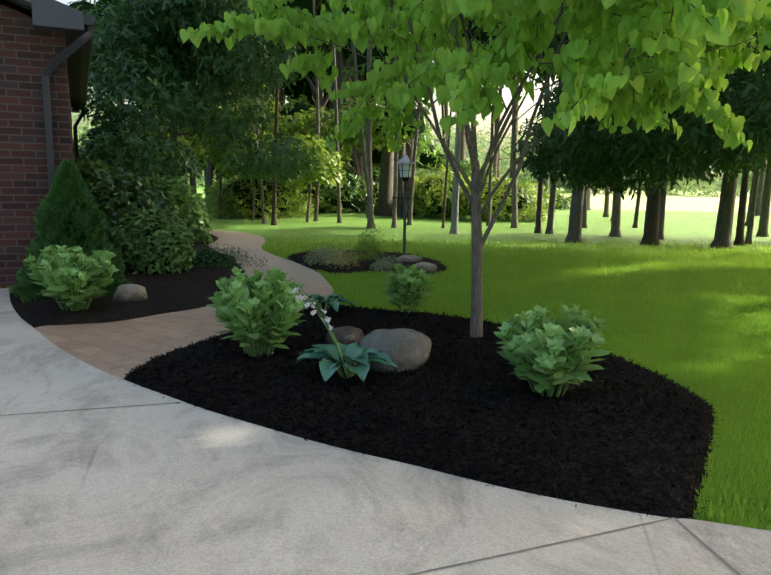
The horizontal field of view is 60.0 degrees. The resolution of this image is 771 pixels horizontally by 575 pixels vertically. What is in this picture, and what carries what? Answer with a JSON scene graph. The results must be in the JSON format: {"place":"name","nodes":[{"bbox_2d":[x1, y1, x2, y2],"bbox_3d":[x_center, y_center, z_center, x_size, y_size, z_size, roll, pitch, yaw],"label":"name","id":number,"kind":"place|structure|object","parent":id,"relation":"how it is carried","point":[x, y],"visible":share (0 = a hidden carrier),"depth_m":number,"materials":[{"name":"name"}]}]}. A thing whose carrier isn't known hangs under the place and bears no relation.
{"place":"outdoors","nodes":[
{"label":"outdoors","id":0,"kind":"place"},
{"bbox_2d":[23,244,118,310],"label":"shrub","id":1,"kind":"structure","parent":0,"point":[96,259],"depth_m":7.12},
{"bbox_2d":[33,248,111,279],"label":"sedum buds","id":2,"kind":"object","parent":1,"relation":"attached to","point":[73,271],"visible":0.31,"depth_m":6.99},
{"bbox_2d":[86,0,129,145],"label":"tree","id":3,"kind":"object","parent":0,"point":[94,132],"visible":0.06,"depth_m":46.99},
{"bbox_2d":[68,0,161,156],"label":"tree","id":4,"kind":"object","parent":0,"point":[86,5],"visible":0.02,"depth_m":45.31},
{"bbox_2d":[10,233,246,327],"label":"mulch chips","id":5,"kind":"object","parent":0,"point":[147,298],"visible":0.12,"depth_m":8.07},
{"bbox_2d":[12,159,131,301],"bbox_3d":[-3.993,-0.769,8.550,1.490,1.722,1.504,1,9,-1],"label":"dwarf spruce","id":6,"kind":"object","parent":5,"relation":"on","point":[69,188],"depth_m":8.25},
{"bbox_2d":[113,284,147,301],"bbox_3d":[-3.080,0.129,8.043,0.399,0.351,0.356,1,9,-1],"label":"rock","id":7,"kind":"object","parent":5,"relation":"on","point":[128,292],"depth_m":7.93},
{"bbox_2d":[201,83,236,204],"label":"tree","id":8,"kind":"object","parent":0,"point":[209,173],"depth_m":43.82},
{"bbox_2d":[258,74,329,106],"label":"tree","id":9,"kind":"object","parent":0,"point":[298,88],"visible":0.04,"depth_m":45.29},
{"bbox_2d":[249,0,352,135],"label":"tree","id":10,"kind":"object","parent":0,"point":[305,4],"visible":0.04,"depth_m":30.93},
{"bbox_2d":[278,50,331,133],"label":"tree","id":11,"kind":"object","parent":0,"point":[299,107],"visible":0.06,"depth_m":36.58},
{"bbox_2d":[327,85,446,173],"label":"tree","id":12,"kind":"object","parent":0,"point":[425,160],"visible":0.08,"depth_m":50.32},
{"bbox_2d":[56,0,738,189],"label":"sky","id":13,"kind":"structure","parent":0,"point":[506,94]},
{"bbox_2d":[396,152,414,163],"bbox_3d":[0.374,-2.374,12.247,0.350,0.205,0.303,1,9,-1],"label":"lamp cap","id":14,"kind":"object","parent":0,"point":[405,159],"visible":0.96,"depth_m":12.18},
{"bbox_2d":[399,164,412,176],"bbox_3d":[0.371,-2.151,12.282,0.260,0.256,0.225,1,9,-1],"label":"lantern glass","id":15,"kind":"object","parent":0,"point":[405,167],"visible":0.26,"depth_m":12.20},
{"bbox_2d":[460,123,466,164],"bbox_3d":[4.732,-15.475,39.154,3.733,21.847,5.843,7,11,36],"label":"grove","id":16,"kind":"object","parent":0,"point":[463,148],"visible":0.08,"depth_m":39.59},
{"bbox_2d":[188,182,770,529],"bbox_3d":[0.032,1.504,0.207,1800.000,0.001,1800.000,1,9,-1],"label":"lawn","id":17,"kind":"structure","parent":0,"point":[691,227],"depth_m":22.69,"materials":[{"name":"green plant"}]},
{"bbox_2d":[0,4,73,288],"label":"brick house walls","id":18,"kind":"structure","parent":17,"relation":"on","point":[28,53],"depth_m":9.05,"materials":[{"name":"brick"}]},
{"bbox_2d":[7,0,31,10],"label":"house rake soffit","id":19,"kind":"structure","parent":18,"relation":"attached to","point":[24,4],"depth_m":8.65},
{"bbox_2d":[0,0,69,87],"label":"house roof","id":20,"kind":"structure","parent":18,"relation":"on","point":[16,7],"depth_m":9.57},
{"bbox_2d":[80,15,95,109],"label":"house gutter","id":21,"kind":"object","parent":20,"relation":"attached to","point":[88,44],"visible":0.59,"depth_m":11.50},
{"bbox_2d":[31,0,83,34],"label":"house cornice return","id":22,"kind":"object","parent":18,"relation":"attached to","point":[53,16],"visible":0.92,"depth_m":8.69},
{"bbox_2d":[42,25,93,191],"bbox_3d":[-4.275,-1.794,9.107,0.722,3.462,0.226,0,9,-6],"label":"downspout","id":23,"kind":"object","parent":18,"relation":"attached to","point":[69,50],"visible":0.67,"depth_m":8.96,"materials":[{"name":"paint"}]},
{"bbox_2d":[65,29,81,112],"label":"house eave soffit","id":24,"kind":"structure","parent":18,"relation":"attached to","point":[74,63],"depth_m":11.87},
{"bbox_2d":[73,109,83,160],"bbox_3d":[-8.931,-3.476,19.625,0.337,3.494,0.113,-3,10,-25],"label":"downspout","id":25,"kind":"object","parent":18,"relation":"attached to","point":[75,134],"visible":0.37,"depth_m":19.40,"materials":[{"name":"paint"}]},
{"bbox_2d":[67,0,139,153],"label":"tree","id":26,"kind":"object","parent":17,"relation":"on","point":[99,34],"depth_m":46.10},
{"bbox_2d":[74,144,142,190],"bbox_3d":[-7.288,-2.357,17.063,2.823,2.537,3.522,1,9,-1],"label":"tall shrub","id":27,"kind":"object","parent":17,"relation":"on","point":[88,172],"depth_m":16.32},
{"bbox_2d":[78,0,172,172],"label":"tree","id":28,"kind":"object","parent":17,"relation":"on","point":[83,134],"depth_m":46.67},
{"bbox_2d":[84,167,186,249],"bbox_3d":[-5.582,-1.611,14.104,2.358,1.800,2.505,1,9,-1],"label":"tall shrub","id":29,"kind":"object","parent":17,"relation":"on","point":[119,187],"depth_m":13.56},
{"bbox_2d":[110,206,196,274],"bbox_3d":[-3.729,-0.722,10.571,1.413,1.147,1.269,1,9,-1],"label":"azalea shrub","id":30,"kind":"object","parent":17,"relation":"on","point":[129,248],"depth_m":10.31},
{"bbox_2d":[122,100,217,166],"bbox_3d":[-8.351,-4.986,25.927,3.626,4.814,3.291,1,9,-1],"label":"foliage","id":31,"kind":"object","parent":17,"relation":"on","point":[182,140],"visible":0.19,"depth_m":25.08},
{"bbox_2d":[132,174,213,244],"bbox_3d":[-5.231,-1.840,15.950,2.231,1.770,2.799,1,9,-1],"label":"tall shrub","id":32,"kind":"object","parent":17,"relation":"on","point":[193,214],"depth_m":15.64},
{"bbox_2d":[35,230,333,378],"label":"brick walkway","id":33,"kind":"structure","parent":17,"relation":"on","point":[119,349],"depth_m":6.78,"materials":[{"name":"brick"}]},
{"bbox_2d":[70,0,319,187],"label":"dogwood tree","id":34,"kind":"object","parent":17,"relation":"on","point":[146,55],"depth_m":18.88,"materials":[{"name":"plant"}]},
{"bbox_2d":[171,125,223,197],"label":"sapling","id":35,"kind":"object","parent":17,"relation":"on","point":[212,151],"depth_m":31.19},
{"bbox_2d":[191,80,244,218],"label":"sapling","id":36,"kind":"object","parent":17,"relation":"on","point":[216,112],"depth_m":27.07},
{"bbox_2d":[180,242,267,268],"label":"ground cover plant","id":37,"kind":"object","parent":17,"relation":"on","point":[237,255],"depth_m":11.31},
{"bbox_2d":[213,129,279,219],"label":"sapling","id":38,"kind":"object","parent":17,"relation":"on","point":[219,165],"depth_m":25.95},
{"bbox_2d":[220,76,289,175],"bbox_3d":[-5.983,-6.114,29.069,3.689,6.140,3.089,1,9,-1],"label":"foliage","id":39,"kind":"object","parent":17,"relation":"on","point":[268,127],"depth_m":28.57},
{"bbox_2d":[247,0,265,223],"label":"grove tree","id":40,"kind":"object","parent":17,"relation":"on","point":[262,206],"visible":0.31,"depth_m":24.57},
{"bbox_2d":[202,175,313,219],"bbox_3d":[-5.829,-3.971,29.112,5.596,2.409,4.657,1,9,-1],"label":"understory","id":41,"kind":"object","parent":17,"relation":"on","point":[293,206],"depth_m":28.19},
{"bbox_2d":[200,164,322,215],"bbox_3d":[-5.866,-4.607,31.515,5.826,2.847,5.348,1,9,-1],"label":"understory","id":42,"kind":"object","parent":17,"relation":"on","point":[237,177],"depth_m":31.05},
{"bbox_2d":[243,13,280,224],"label":"grove tree","id":43,"kind":"object","parent":17,"relation":"on","point":[274,200],"visible":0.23,"depth_m":23.59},
{"bbox_2d":[218,0,351,212],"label":"tree","id":44,"kind":"object","parent":17,"relation":"on","point":[322,103],"depth_m":33.85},
{"bbox_2d":[270,134,346,221],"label":"sapling","id":45,"kind":"object","parent":17,"relation":"on","point":[326,170],"depth_m":24.99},
{"bbox_2d":[265,77,354,174],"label":"tree","id":46,"kind":"object","parent":17,"relation":"on","point":[281,92],"depth_m":45.95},
{"bbox_2d":[270,107,352,217],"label":"sapling","id":47,"kind":"object","parent":17,"relation":"on","point":[303,129],"depth_m":28.05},
{"bbox_2d":[306,7,342,222],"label":"grove tree","id":48,"kind":"object","parent":17,"relation":"on","point":[339,215],"visible":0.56,"depth_m":25.32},
{"bbox_2d":[296,176,361,213],"bbox_3d":[-3.764,-5.051,34.678,5.736,2.807,4.907,1,9,-1],"label":"understory","id":49,"kind":"object","parent":17,"relation":"on","point":[324,204],"depth_m":33.32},
{"bbox_2d":[312,0,352,220],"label":"grove tree","id":50,"kind":"object","parent":17,"relation":"on","point":[317,132],"visible":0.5,"depth_m":26.14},
{"bbox_2d":[286,162,378,213],"bbox_3d":[-2.832,-5.156,34.579,5.485,2.975,4.896,1,9,-1],"label":"understory","id":51,"kind":"object","parent":17,"relation":"on","point":[352,188],"depth_m":33.58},
{"bbox_2d":[284,44,393,174],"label":"tree","id":52,"kind":"object","parent":17,"relation":"on","point":[310,76],"depth_m":43.00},
{"bbox_2d":[245,0,437,212],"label":"tree","id":53,"kind":"object","parent":17,"relation":"on","point":[339,84],"depth_m":33.45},
{"bbox_2d":[341,6,351,211],"bbox_3d":[-1.373,-15.302,34.154,7.927,22.907,9.436,1,9,-1],"label":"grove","id":54,"kind":"object","parent":17,"relation":"on","point":[348,77],"depth_m":34.74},
{"bbox_2d":[280,28,425,163],"bbox_3d":[-2.421,-14.015,32.626,8.878,15.512,9.819,1,9,-1],"label":"tree","id":55,"kind":"object","parent":17,"relation":"on","point":[376,155],"visible":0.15,"depth_m":30.80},
{"bbox_2d":[312,22,395,215],"bbox_3d":[0.436,-17.340,30.928,9.379,27.964,9.364,1,9,-1],"label":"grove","id":56,"kind":"object","parent":17,"relation":"on","point":[385,200],"depth_m":31.83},
{"bbox_2d":[279,27,431,212],"bbox_3d":[-2.323,-13.380,32.802,10.192,19.514,10.942,1,9,-1],"label":"tree","id":57,"kind":"object","parent":17,"relation":"on","point":[357,157],"depth_m":33.48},
{"bbox_2d":[283,44,433,125],"bbox_3d":[-3.202,-16.040,41.311,13.183,22.106,12.634,1,9,-1],"label":"tree","id":58,"kind":"object","parent":17,"relation":"on","point":[288,105],"depth_m":36.90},
{"bbox_2d":[345,8,375,227],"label":"grove tree","id":59,"kind":"object","parent":17,"relation":"on","point":[367,156],"visible":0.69,"depth_m":22.50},
{"bbox_2d":[282,64,444,161],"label":"tree","id":60,"kind":"object","parent":17,"relation":"on","point":[423,135],"visible":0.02,"depth_m":48.30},
{"bbox_2d":[325,97,410,217],"bbox_3d":[-0.827,-5.690,29.490,3.909,5.317,3.442,1,9,-1],"label":"sapling","id":61,"kind":"object","parent":17,"relation":"on","point":[356,140],"depth_m":28.82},
{"bbox_2d":[288,249,447,274],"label":"mulch bed","id":62,"kind":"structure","parent":17,"relation":"on","point":[368,263],"depth_m":12.15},
{"bbox_2d":[303,246,333,265],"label":"island lavender leaves","id":63,"kind":"object","parent":62,"relation":"on","point":[315,255],"visible":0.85,"depth_m":11.85,"materials":[{"name":"plant"}]},
{"bbox_2d":[322,247,359,268],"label":"pale mound leaves","id":64,"kind":"object","parent":62,"relation":"on","point":[340,257],"visible":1,"depth_m":11.30,"materials":[{"name":"green plant"}]},
{"bbox_2d":[353,223,386,261],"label":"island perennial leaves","id":65,"kind":"object","parent":62,"relation":"on","point":[365,244],"visible":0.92,"depth_m":12.41,"materials":[{"name":"green plant"}]},
{"bbox_2d":[369,255,402,272],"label":"island lavender leaves","id":66,"kind":"object","parent":62,"relation":"on","point":[377,266],"visible":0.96,"depth_m":11.18,"materials":[{"name":"plant"}]},
{"bbox_2d":[392,178,417,254],"bbox_3d":[0.358,-1.241,12.423,0.447,1.587,0.200,4,9,20],"label":"post lantern","id":67,"kind":"object","parent":62,"relation":"on","point":[405,180],"visible":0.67,"depth_m":12.37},
{"bbox_2d":[394,255,421,261],"bbox_3d":[0.419,-0.477,12.496,0.521,0.264,0.428,1,9,-1],"label":"rock","id":68,"kind":"object","parent":62,"relation":"on","point":[408,258],"visible":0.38,"depth_m":12.35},
{"bbox_2d":[415,262,437,273],"bbox_3d":[0.669,-0.279,11.256,0.417,0.309,0.438,1,9,-1],"label":"rock","id":69,"kind":"object","parent":62,"relation":"on","point":[429,268],"visible":0.54,"depth_m":11.06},
{"bbox_2d":[351,171,393,213],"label":"understory","id":70,"kind":"object","parent":17,"relation":"on","point":[378,175],"depth_m":34.97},
{"bbox_2d":[0,288,770,574],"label":"concrete driveway","id":71,"kind":"structure","parent":17,"relation":"on","point":[171,487],"depth_m":3.08,"materials":[{"name":"concrete"}]},
{"bbox_2d":[0,402,740,574],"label":"driveway joints","id":72,"kind":"object","parent":71,"relation":"on","point":[710,549],"visible":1,"depth_m":2.82,"materials":[{"name":"grey concrete"}]},
{"bbox_2d":[0,235,770,530],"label":"lawn","id":73,"kind":"structure","parent":17,"relation":"on","point":[738,375],"depth_m":8.40,"materials":[{"name":"green plant"}]},
{"bbox_2d":[329,61,450,175],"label":"tree","id":74,"kind":"object","parent":17,"relation":"on","point":[436,155],"depth_m":50.11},
{"bbox_2d":[391,81,400,227],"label":"grove tree","id":75,"kind":"object","parent":17,"relation":"on","point":[394,211],"visible":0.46,"depth_m":22.98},
{"bbox_2d":[397,31,422,216],"bbox_3d":[2.274,-14.444,30.244,5.651,22.473,3.373,-1,9,-14],"label":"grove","id":76,"kind":"object","parent":17,"relation":"on","point":[400,188],"visible":0.08,"depth_m":31.46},
{"bbox_2d":[72,92,752,196],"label":"distant treeline","id":77,"kind":"object","parent":17,"relation":"on","point":[714,186],"visible":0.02,"depth_m":150.50,"materials":[{"name":"green plant"}]},
{"bbox_2d":[405,0,423,214],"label":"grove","id":78,"kind":"object","parent":17,"relation":"on","point":[409,148],"visible":0.19,"depth_m":32.91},
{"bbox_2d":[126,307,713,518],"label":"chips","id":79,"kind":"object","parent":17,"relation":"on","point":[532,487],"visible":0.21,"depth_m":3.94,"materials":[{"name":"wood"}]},
{"bbox_2d":[303,294,354,311],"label":"hosta leaves","id":80,"kind":"object","parent":79,"relation":"on","point":[334,304],"visible":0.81,"depth_m":7.45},
{"bbox_2d":[325,326,363,344],"bbox_3d":[-0.348,0.512,5.953,0.328,0.330,0.388,6,10,32],"label":"boulder","id":81,"kind":"object","parent":79,"relation":"on","point":[347,335],"visible":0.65,"depth_m":5.81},
{"bbox_2d":[359,328,431,372],"bbox_3d":[0.075,0.568,5.332,0.592,0.485,0.493,1,9,-1],"label":"boulder","id":82,"kind":"object","parent":79,"relation":"on","point":[405,348],"visible":0.58,"depth_m":5.16,"materials":[{"name":"stone"}]},
{"bbox_2d":[406,82,440,224],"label":"grove tree","id":83,"kind":"object","parent":17,"relation":"on","point":[410,208],"visible":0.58,"depth_m":24.60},
{"bbox_2d":[124,300,722,519],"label":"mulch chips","id":84,"kind":"object","parent":17,"relation":"on","point":[590,402],"visible":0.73,"depth_m":4.32,"materials":[{"name":"wood"}]},
{"bbox_2d":[207,266,305,356],"bbox_3d":[-1.059,0.181,5.517,0.830,0.744,0.853,1,9,-1],"label":"shrub","id":85,"kind":"object","parent":84,"relation":"on","point":[228,310],"depth_m":5.38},
{"bbox_2d":[222,271,301,311],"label":"sedum buds","id":86,"kind":"object","parent":85,"relation":"attached to","point":[245,308],"visible":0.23,"depth_m":5.27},
{"bbox_2d":[296,287,360,378],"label":"hosta stalks","id":87,"kind":"object","parent":84,"relation":"on","point":[349,373],"visible":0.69,"depth_m":4.84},
{"bbox_2d":[291,287,332,329],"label":"hosta flowers","id":88,"kind":"object","parent":87,"relation":"attached to","point":[307,304],"visible":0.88,"depth_m":4.81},
{"bbox_2d":[295,342,398,381],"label":"hosta leaves","id":89,"kind":"object","parent":84,"relation":"on","point":[353,353],"visible":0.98,"depth_m":4.81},
{"bbox_2d":[379,263,433,312],"bbox_3d":[0.248,0.011,7.437,0.647,0.548,0.652,1,9,-1],"label":"small sedum","id":90,"kind":"object","parent":84,"relation":"on","point":[399,279],"depth_m":7.36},
{"bbox_2d":[179,0,770,338],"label":"redbud tree","id":91,"kind":"object","parent":84,"relation":"on","point":[686,35],"depth_m":4.85,"materials":[{"name":"plant"}]},
{"bbox_2d":[493,302,612,397],"bbox_3d":[1.146,0.411,4.547,0.825,0.649,0.855,1,9,-1],"label":"shrub","id":92,"kind":"object","parent":84,"relation":"on","point":[570,324],"depth_m":4.40,"materials":[{"name":"plant"}]},
{"bbox_2d":[502,313,600,365],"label":"flowers","id":93,"kind":"object","parent":92,"relation":"on","point":[547,362],"visible":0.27,"depth_m":4.27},
{"bbox_2d":[403,109,451,227],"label":"grove tree","id":94,"kind":"object","parent":17,"relation":"on","point":[444,202],"visible":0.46,"depth_m":23.38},
{"bbox_2d":[406,164,470,218],"bbox_3d":[2.601,-4.507,31.865,3.811,2.785,5.553,1,9,-1],"label":"understory","id":95,"kind":"object","parent":17,"relation":"on","point":[424,194],"depth_m":30.45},
{"bbox_2d":[441,78,448,171],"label":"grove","id":96,"kind":"object","parent":17,"relation":"on","point":[444,111],"visible":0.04,"depth_m":51.55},
{"bbox_2d":[414,157,493,202],"bbox_3d":[3.555,-5.109,34.736,4.910,3.378,4.163,1,9,-1],"label":"understory","id":97,"kind":"object","parent":17,"relation":"on","point":[437,169],"depth_m":33.96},
{"bbox_2d":[449,40,484,233],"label":"grove tree","id":98,"kind":"object","parent":17,"relation":"on","point":[454,214],"visible":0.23,"depth_m":20.64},
{"bbox_2d":[434,18,500,49],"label":"grove tree","id":99,"kind":"object","parent":17,"relation":"on","point":[484,36],"visible":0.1,"depth_m":19.37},
{"bbox_2d":[426,156,508,215],"bbox_3d":[4.188,-5.199,34.548,4.891,3.317,5.013,1,9,-1],"label":"understory","id":100,"kind":"object","parent":17,"relation":"on","point":[467,173],"depth_m":33.40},
{"bbox_2d":[486,104,494,225],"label":"grove tree","id":101,"kind":"object","parent":17,"relation":"on","point":[490,185],"visible":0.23,"depth_m":25.10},
{"bbox_2d":[429,23,561,233],"bbox_3d":[5.423,-13.302,19.778,9.236,23.516,10.003,1,9,-1],"label":"grove tree","id":102,"kind":"object","parent":17,"relation":"on","point":[550,220],"depth_m":21.31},
{"bbox_2d":[492,88,502,177],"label":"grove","id":103,"kind":"object","parent":17,"relation":"on","point":[496,157],"visible":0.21,"depth_m":56.57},
{"bbox_2d":[445,176,558,221],"bbox_3d":[5.126,-3.790,29.462,4.878,2.368,5.145,1,9,-1],"label":"understory","id":104,"kind":"object","parent":17,"relation":"on","point":[524,213],"depth_m":28.51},
{"bbox_2d":[494,119,509,178],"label":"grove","id":105,"kind":"object","parent":17,"relation":"on","point":[498,162],"visible":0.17,"depth_m":57.92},
{"bbox_2d":[476,71,556,227],"bbox_3d":[4.360,-12.613,22.147,6.826,21.402,9.254,-4,10,-30],"label":"grove tree","id":106,"kind":"object","parent":17,"relation":"on","point":[514,216],"depth_m":23.94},
{"bbox_2d":[508,175,549,209],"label":"understory","id":107,"kind":"object","parent":17,"relation":"on","point":[527,180],"depth_m":38.94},
{"bbox_2d":[505,26,567,232],"bbox_3d":[4.336,-12.641,19.606,8.322,22.237,9.244,1,9,-1],"label":"grove tree","id":108,"kind":"object","parent":17,"relation":"on","point":[539,210],"depth_m":21.48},
{"bbox_2d":[534,188,570,209],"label":"brush","id":109,"kind":"object","parent":17,"relation":"on","point":[565,198],"depth_m":44.72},
{"bbox_2d":[564,186,584,242],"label":"grove tree","id":110,"kind":"object","parent":17,"relation":"on","point":[574,235],"visible":0.19,"depth_m":18.07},
{"bbox_2d":[582,184,587,227],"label":"grove tree","id":111,"kind":"object","parent":17,"relation":"on","point":[584,221],"visible":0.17,"depth_m":24.67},
{"bbox_2d":[603,185,609,216],"bbox_3d":[10.157,-14.458,30.621,2.488,22.618,5.568,7,11,35],"label":"trunk","id":112,"kind":"object","parent":17,"relation":"on","point":[606,208],"visible":0.1,"depth_m":33.70,"materials":[{"name":"brown wood"}]},
{"bbox_2d":[609,187,621,236],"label":"grove tree","id":113,"kind":"object","parent":17,"relation":"on","point":[615,231],"visible":0.35,"depth_m":20.52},
{"bbox_2d":[632,182,641,227],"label":"grove tree","id":114,"kind":"object","parent":17,"relation":"on","point":[635,222],"visible":0.19,"depth_m":25.11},
{"bbox_2d":[639,77,670,245],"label":"grove tree","id":115,"kind":"object","parent":17,"relation":"on","point":[651,227],"visible":0.27,"depth_m":17.52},
{"bbox_2d":[658,173,667,239],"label":"grove tree","id":116,"kind":"object","parent":17,"relation":"on","point":[662,217],"visible":0.17,"depth_m":19.65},
{"bbox_2d":[710,71,745,248],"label":"grove tree","id":117,"kind":"object","parent":17,"relation":"on","point":[723,228],"visible":0.25,"depth_m":16.95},
{"bbox_2d":[733,68,752,245],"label":"grove tree","id":118,"kind":"object","parent":17,"relation":"on","point":[739,236],"visible":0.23,"depth_m":18.02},
{"bbox_2d":[745,168,754,225],"bbox_3d":[15.063,-12.966,25.599,3.268,21.333,3.272,2,9,5],"label":"trunk","id":119,"kind":"object","parent":17,"relation":"on","point":[746,222],"visible":0.06,"depth_m":27.58,"materials":[{"name":"brown wood"}]},
{"bbox_2d":[744,164,766,243],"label":"grove tree","id":120,"kind":"object","parent":17,"relation":"on","point":[749,231],"visible":0.5,"depth_m":18.40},
{"bbox_2d":[755,157,766,215],"bbox_3d":[21.966,-15.665,36.758,2.725,23.434,2.378,-1,9,-9],"label":"trunk","id":121,"kind":"object","parent":17,"relation":"on","point":[759,198],"visible":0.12,"depth_m":38.13,"materials":[{"name":"brown wood"}]},
{"bbox_2d":[756,165,770,236],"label":"grove tree","id":122,"kind":"object","parent":17,"relation":"on","point":[762,231],"visible":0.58,"depth_m":21.41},
{"bbox_2d":[504,32,770,200],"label":"tree foliage","id":123,"kind":"object","parent":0,"point":[696,150],"depth_m":10.89,"materials":[{"name":"plant"}]},
{"bbox_2d":[555,189,770,212],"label":"field","id":124,"kind":"structure","parent":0,"point":[688,202],"depth_m":69.72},
{"bbox_2d":[117,1,325,163],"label":"tree","id":125,"kind":"object","parent":124,"relation":"on","point":[301,77],"depth_m":38.67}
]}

